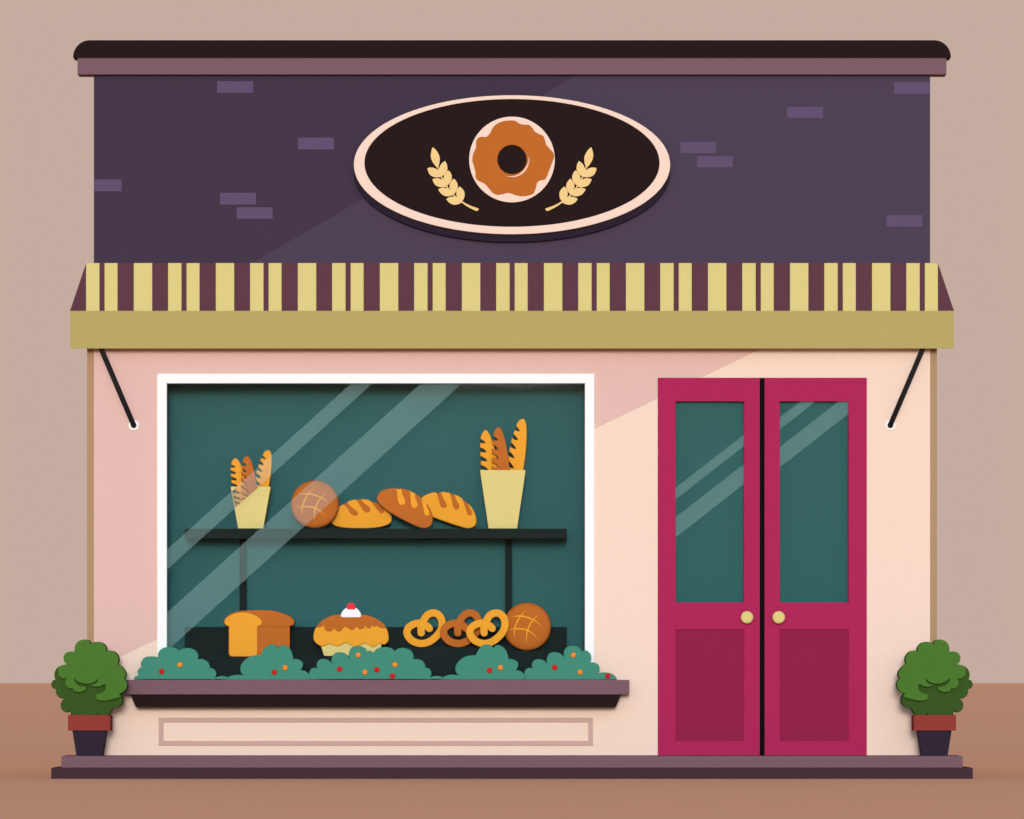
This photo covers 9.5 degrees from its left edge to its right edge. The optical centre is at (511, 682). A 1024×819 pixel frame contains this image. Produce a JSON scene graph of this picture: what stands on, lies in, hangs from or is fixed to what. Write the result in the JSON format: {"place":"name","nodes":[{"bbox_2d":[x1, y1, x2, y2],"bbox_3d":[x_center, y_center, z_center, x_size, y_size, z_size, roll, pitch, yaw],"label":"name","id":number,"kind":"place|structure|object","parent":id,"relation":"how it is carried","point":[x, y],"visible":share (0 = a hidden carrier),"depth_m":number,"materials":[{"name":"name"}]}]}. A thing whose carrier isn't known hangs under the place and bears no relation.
{"place":"outdoors","nodes":[
{"label":"outdoors","id":0,"kind":"place"},
{"bbox_2d":[51,40,972,778],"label":"bakery building","id":1,"kind":"structure","parent":0,"point":[733,576],"depth_m":36.00,"materials":[{"name":"paint"}]},
{"bbox_2d":[51,639,127,755],"bbox_3d":[-2.434,0.087,35.737,0.440,0.671,0.205,0,0,0],"label":"potted shrub","id":2,"kind":"object","parent":1,"relation":"on","point":[89,683],"visible":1,"depth_m":35.64,"materials":[{"name":"green plant"}]},
{"bbox_2d":[122,680,628,706],"bbox_3d":[-0.788,0.063,35.919,2.935,0.158,0.159,0,0,0],"label":"window planter","id":3,"kind":"object","parent":1,"relation":"attached to","point":[375,693],"visible":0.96,"depth_m":35.84,"materials":[{"name":"paint"}]},
{"bbox_2d":[134,647,227,679],"bbox_3d":[-1.918,-0.108,35.909,0.541,0.195,0.122,0,0,0],"label":"berry plant","id":4,"kind":"object","parent":3,"relation":"in","point":[170,663],"visible":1,"depth_m":35.86,"materials":[{"name":"teal plant"}]},
{"bbox_2d":[228,644,309,679],"bbox_3d":[-1.410,-0.118,35.909,0.476,0.205,0.122,0,0,0],"label":"berry plant","id":5,"kind":"object","parent":3,"relation":"on","point":[272,662],"visible":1,"depth_m":35.86,"materials":[{"name":"teal plant"}]},
{"bbox_2d":[309,646,442,679],"bbox_3d":[-0.787,-0.106,35.909,0.773,0.215,0.122,0,0,0],"label":"berry plant","id":6,"kind":"object","parent":3,"relation":"in","point":[363,663],"visible":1,"depth_m":35.86,"materials":[{"name":"teal plant"}]},
{"bbox_2d":[443,644,524,679],"bbox_3d":[-0.163,-0.119,35.909,0.476,0.204,0.122,0,0,0],"label":"berry plant","id":7,"kind":"object","parent":3,"relation":"on","point":[487,662],"visible":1,"depth_m":35.86,"materials":[{"name":"teal plant"}]},
{"bbox_2d":[524,646,616,679],"bbox_3d":[0.341,-0.115,35.909,0.537,0.198,0.122,0,0,0],"label":"berry plant","id":8,"kind":"object","parent":3,"relation":"in","point":[573,663],"visible":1,"depth_m":35.86,"materials":[{"name":"teal plant"}]},
{"bbox_2d":[157,374,593,662],"bbox_3d":[-0.792,-0.876,36.020,2.539,1.838,0.080,0,0,0],"label":"window","id":9,"kind":"structure","parent":1,"relation":"in","point":[162,379],"depth_m":35.98,"materials":[{"name":"white paint"}]},
{"bbox_2d":[185,529,566,676],"bbox_3d":[-0.799,-0.418,36.190,2.242,0.956,0.290,0,0,0],"label":"display rack","id":10,"kind":"object","parent":1,"relation":"in","point":[438,657],"visible":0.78,"depth_m":36.05,"materials":[{"name":"black"}]},
{"bbox_2d":[231,487,270,528],"bbox_3d":[-1.528,-1.023,36.197,0.240,0.248,0.173,0,0,0],"label":"paper bag","id":11,"kind":"object","parent":10,"relation":"on","point":[251,509],"visible":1,"depth_m":36.11,"materials":[{"name":"yellow paper"}]},
{"bbox_2d":[231,458,247,506],"bbox_3d":[-1.594,-1.168,36.218,0.100,0.289,0.035,0,0,0],"label":"baguette","id":12,"kind":"object","parent":11,"relation":"in","point":[238,476],"visible":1,"depth_m":36.20,"materials":[{"name":"orange food"}]},
{"bbox_2d":[241,456,256,498],"bbox_3d":[-1.534,-1.193,36.163,0.096,0.258,0.035,0,0,0],"label":"baguette","id":13,"kind":"object","parent":11,"relation":"in","point":[249,480],"visible":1,"depth_m":36.15,"materials":[{"name":"brown food"}]},
{"bbox_2d":[255,450,271,487],"bbox_3d":[-1.453,-1.228,36.218,0.097,0.264,0.035,0,0,0],"label":"baguette","id":14,"kind":"object","parent":11,"relation":"in","point":[264,475],"visible":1,"depth_m":36.20,"materials":[{"name":"orange food"}]},
{"bbox_2d":[224,610,294,656],"bbox_3d":[-1.476,-0.287,36.218,0.412,0.275,0.144,0,0,0],"label":"toast loaf","id":15,"kind":"object","parent":10,"relation":"on","point":[253,632],"visible":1,"depth_m":36.15,"materials":[{"name":"orange food"}]},
{"bbox_2d":[291,480,338,527],"bbox_3d":[-1.151,-1.040,36.138,0.281,0.281,0.105,0,0,0],"label":"round loaf","id":16,"kind":"object","parent":10,"relation":"on","point":[314,503],"visible":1,"depth_m":36.09,"materials":[{"name":"brown food"}]},
{"bbox_2d":[313,603,388,655],"bbox_3d":[-0.940,-0.310,36.200,0.440,0.310,0.140,0,0,0],"label":"cupcake","id":17,"kind":"object","parent":10,"relation":"on","point":[348,628],"visible":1,"depth_m":36.15,"materials":[{"name":"orange food"}]},
{"bbox_2d":[331,499,391,528],"bbox_3d":[-0.882,-0.987,36.243,0.360,0.172,0.073,0,0,0],"label":"oval loaf","id":18,"kind":"object","parent":10,"relation":"on","point":[361,514],"visible":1,"depth_m":36.21,"materials":[{"name":"orange food"}]},
{"bbox_2d":[377,488,432,528],"bbox_3d":[-0.625,-1.016,36.144,0.326,0.236,0.073,0,0,0],"label":"oval loaf","id":19,"kind":"object","parent":10,"relation":"on","point":[409,506],"visible":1,"depth_m":36.11,"materials":[{"name":"brown food"}]},
{"bbox_2d":[403,609,445,646],"bbox_3d":[-0.512,-0.318,36.293,0.250,0.222,0.030,0,0,0],"label":"pretzel","id":20,"kind":"object","parent":10,"relation":"on","point":[422,624],"visible":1,"depth_m":36.28,"materials":[{"name":"orange food"}]},
{"bbox_2d":[422,492,476,528],"bbox_3d":[-0.370,-1.008,36.243,0.328,0.214,0.073,0,0,0],"label":"oval loaf","id":21,"kind":"object","parent":10,"relation":"on","point":[454,509],"visible":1,"depth_m":36.21,"materials":[{"name":"orange food"}]},
{"bbox_2d":[440,609,481,646],"bbox_3d":[-0.297,-0.318,36.243,0.249,0.222,0.030,0,0,0],"label":"pretzel","id":22,"kind":"object","parent":10,"relation":"on","point":[458,624],"visible":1,"depth_m":36.23,"materials":[{"name":"brown food"}]},
{"bbox_2d":[466,609,508,646],"bbox_3d":[-0.143,-0.317,36.153,0.249,0.222,0.030,0,0,0],"label":"pretzel","id":23,"kind":"object","parent":10,"relation":"on","point":[485,624],"visible":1,"depth_m":36.14,"materials":[{"name":"orange food"}]},
{"bbox_2d":[480,470,525,528],"bbox_3d":[-0.054,-1.072,36.197,0.267,0.346,0.173,0,0,0],"label":"paper bag","id":24,"kind":"object","parent":10,"relation":"on","point":[502,491],"visible":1,"depth_m":36.11,"materials":[{"name":"yellow paper"}]},
{"bbox_2d":[480,430,497,469],"bbox_3d":[-0.129,-1.328,36.218,0.113,0.297,0.035,0,0,0],"label":"baguette","id":25,"kind":"object","parent":24,"relation":"in","point":[487,446],"visible":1,"depth_m":36.20,"materials":[{"name":"orange food"}]},
{"bbox_2d":[492,427,509,469],"bbox_3d":[-0.063,-1.334,36.163,0.108,0.313,0.035,0,0,0],"label":"baguette","id":26,"kind":"object","parent":24,"relation":"in","point":[501,462],"visible":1,"depth_m":36.15,"materials":[{"name":"brown food"}]},
{"bbox_2d":[508,419,526,469],"bbox_3d":[0.031,-1.361,36.218,0.110,0.363,0.035,0,0,0],"label":"baguette","id":27,"kind":"object","parent":24,"relation":"in","point":[518,453],"visible":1,"depth_m":36.20,"materials":[{"name":"orange food"}]},
{"bbox_2d":[505,603,550,650],"bbox_3d":[0.088,-0.328,36.248,0.282,0.282,0.105,0,0,0],"label":"round loaf","id":28,"kind":"object","parent":10,"relation":"on","point":[529,628],"visible":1,"depth_m":36.20,"materials":[{"name":"brown food"}]},
{"bbox_2d":[70,263,953,429],"bbox_3d":[0.000,-1.952,35.934,5.139,0.973,0.132,0,0,0],"label":"awning","id":29,"kind":"object","parent":1,"relation":"attached to","point":[511,306],"visible":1,"depth_m":35.89,"materials":[{"name":"yellow fabric"}]},
{"bbox_2d":[354,95,669,242],"bbox_3d":[0.000,-2.983,35.961,1.837,0.850,0.078,0,0,0],"label":"shop sign","id":30,"kind":"object","parent":1,"relation":"attached to","point":[511,168],"visible":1,"depth_m":35.94,"materials":[{"name":"black paint"}]},
{"bbox_2d":[658,378,759,754],"bbox_3d":[1.144,-0.673,36.001,0.593,2.198,0.128,0,0,0],"label":"door","id":31,"kind":"structure","parent":1,"relation":"in","point":[709,428],"depth_m":36.01,"materials":[{"name":"paint"}]},
{"bbox_2d":[765,378,866,754],"bbox_3d":[1.765,-0.673,36.001,0.594,2.198,0.128,0,0,0],"label":"door","id":32,"kind":"structure","parent":1,"relation":"in","point":[816,428],"depth_m":36.01,"materials":[{"name":"paint"}]},
{"bbox_2d":[896,639,972,755],"bbox_3d":[2.434,0.087,35.737,0.440,0.671,0.205,0,0,0],"label":"potted shrub","id":33,"kind":"object","parent":1,"relation":"on","point":[934,683],"visible":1,"depth_m":35.64,"materials":[{"name":"green plant"}]},
{"bbox_2d":[0,0,1023,682],"bbox_3d":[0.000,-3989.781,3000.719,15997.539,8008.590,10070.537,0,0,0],"label":"sky","id":34,"kind":"structure","parent":0,"point":[46,174],"depth_m":7983.40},
{"bbox_2d":[0,683,1023,818],"bbox_3d":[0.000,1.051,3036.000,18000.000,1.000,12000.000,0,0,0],"label":"ground","id":35,"kind":"structure","parent":0,"point":[37,740],"depth_m":30.77,"materials":[{"name":"brown"}]}
]}

